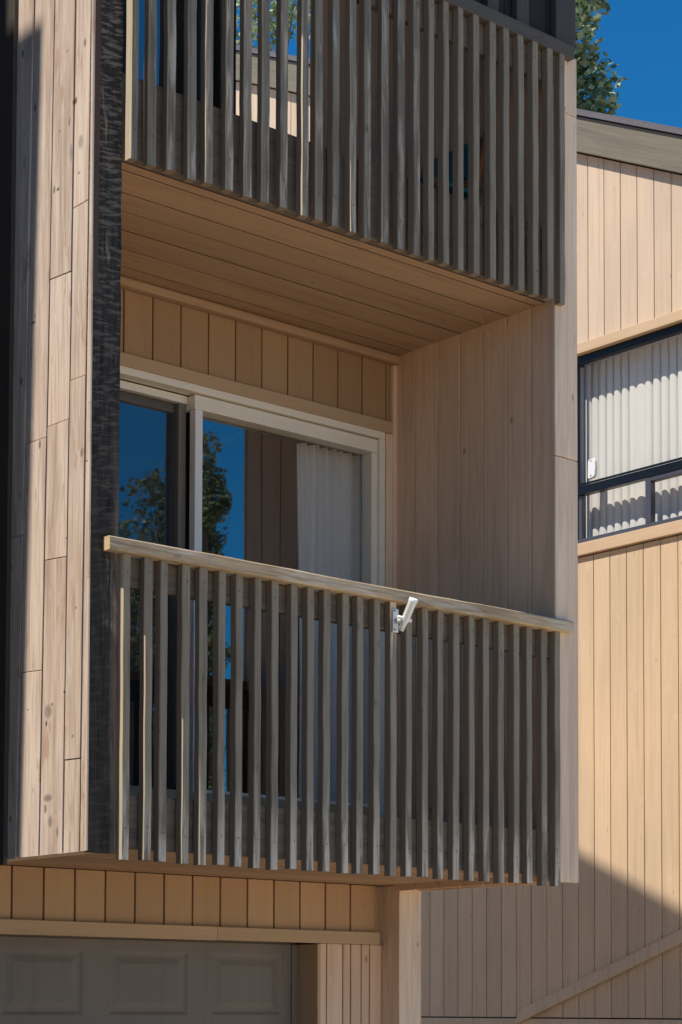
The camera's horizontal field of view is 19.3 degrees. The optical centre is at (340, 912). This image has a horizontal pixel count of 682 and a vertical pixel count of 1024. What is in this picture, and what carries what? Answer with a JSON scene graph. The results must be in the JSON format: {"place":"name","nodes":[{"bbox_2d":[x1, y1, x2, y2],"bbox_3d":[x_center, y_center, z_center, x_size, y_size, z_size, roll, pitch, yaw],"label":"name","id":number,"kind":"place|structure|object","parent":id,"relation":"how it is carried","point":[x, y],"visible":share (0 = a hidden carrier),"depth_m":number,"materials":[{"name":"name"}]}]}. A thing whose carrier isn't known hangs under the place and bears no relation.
{"place":"outdoors","nodes":[
{"label":"outdoors","id":0,"kind":"place"},
{"bbox_2d":[236,0,681,127],"label":"sky","id":1,"kind":"structure","parent":0,"point":[644,37],"materials":[{"name":"blue"}]},
{"label":"ground","id":2,"kind":"structure","parent":0,"visible":0},
{"bbox_2d":[236,0,309,51],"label":"poplar tree","id":3,"kind":"object","parent":2,"relation":"on","point":[293,8],"visible":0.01,"depth_m":23.63,"materials":[{"name":"green plant"}]},
{"bbox_2d":[0,0,578,1023],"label":"townhouse","id":4,"kind":"structure","parent":2,"relation":"on","point":[214,308],"depth_m":8.86,"materials":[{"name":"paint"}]},
{"bbox_2d":[0,934,298,1023],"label":"garage door","id":5,"kind":"structure","parent":4,"relation":"in","point":[44,979],"depth_m":9.27,"materials":[{"name":"grey metal"}]},
{"bbox_2d":[122,0,235,113],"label":"sliding door","id":6,"kind":"structure","parent":4,"relation":"in","point":[198,18],"depth_m":9.34,"materials":[{"name":"metal"}]},
{"bbox_2d":[120,365,384,815],"bbox_3d":[-0.715,-1.451,9.275,2.334,1.978,0.154,2,-4,-41],"label":"sliding door","id":7,"kind":"structure","parent":4,"relation":"in","point":[202,401],"depth_m":9.36,"materials":[{"name":"beige plastic"}]},
{"bbox_2d":[296,443,360,802],"bbox_3d":[-0.058,-1.430,10.017,0.412,1.790,0.068,2,-4,-41],"label":"curtain","id":8,"kind":"object","parent":4,"relation":"hanging from","point":[328,489],"visible":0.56,"depth_m":10.01,"materials":[{"name":"white fabric"}]},
{"bbox_2d":[392,597,417,632],"bbox_3d":[0.273,-1.261,8.475,0.063,0.142,0.124,6,-6,-64],"label":"flag bracket","id":9,"kind":"object","parent":4,"relation":"attached to","point":[403,620],"visible":1,"depth_m":8.46,"materials":[{"name":"white metal"}]},
{"bbox_2d":[420,133,483,198],"bbox_3d":[0.422,-3.418,9.587,0.416,0.704,0.452,2,-4,-41],"label":"folding chair","id":10,"kind":"object","parent":4,"relation":"on","point":[465,160],"visible":0.06,"depth_m":9.56,"materials":[{"name":"teal fabric"}]},
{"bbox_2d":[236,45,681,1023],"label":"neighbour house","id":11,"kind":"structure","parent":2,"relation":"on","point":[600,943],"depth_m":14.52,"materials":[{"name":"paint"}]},
{"bbox_2d":[588,458,596,478],"bbox_3d":[1.852,-3.271,14.755,0.030,0.147,0.074,2,-4,-41],"label":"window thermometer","id":12,"kind":"object","parent":11,"relation":"attached to","point":[592,468],"depth_m":14.74,"materials":[{"name":"white plastic"}]},
{"bbox_2d":[576,323,681,557],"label":"window","id":13,"kind":"structure","parent":11,"relation":"in","point":[673,469],"depth_m":14.49,"materials":[{"name":"black metal"}]},
{"bbox_2d":[580,333,681,537],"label":"vertical blinds","id":14,"kind":"object","parent":11,"relation":"hanging from","point":[630,409],"visible":0.71,"depth_m":14.65,"materials":[{"name":"white plastic"}]},
{"bbox_2d":[574,0,627,115],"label":"poplar tree","id":15,"kind":"object","parent":2,"relation":"on","point":[599,103],"visible":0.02,"depth_m":19.72,"materials":[{"name":"green plant"}]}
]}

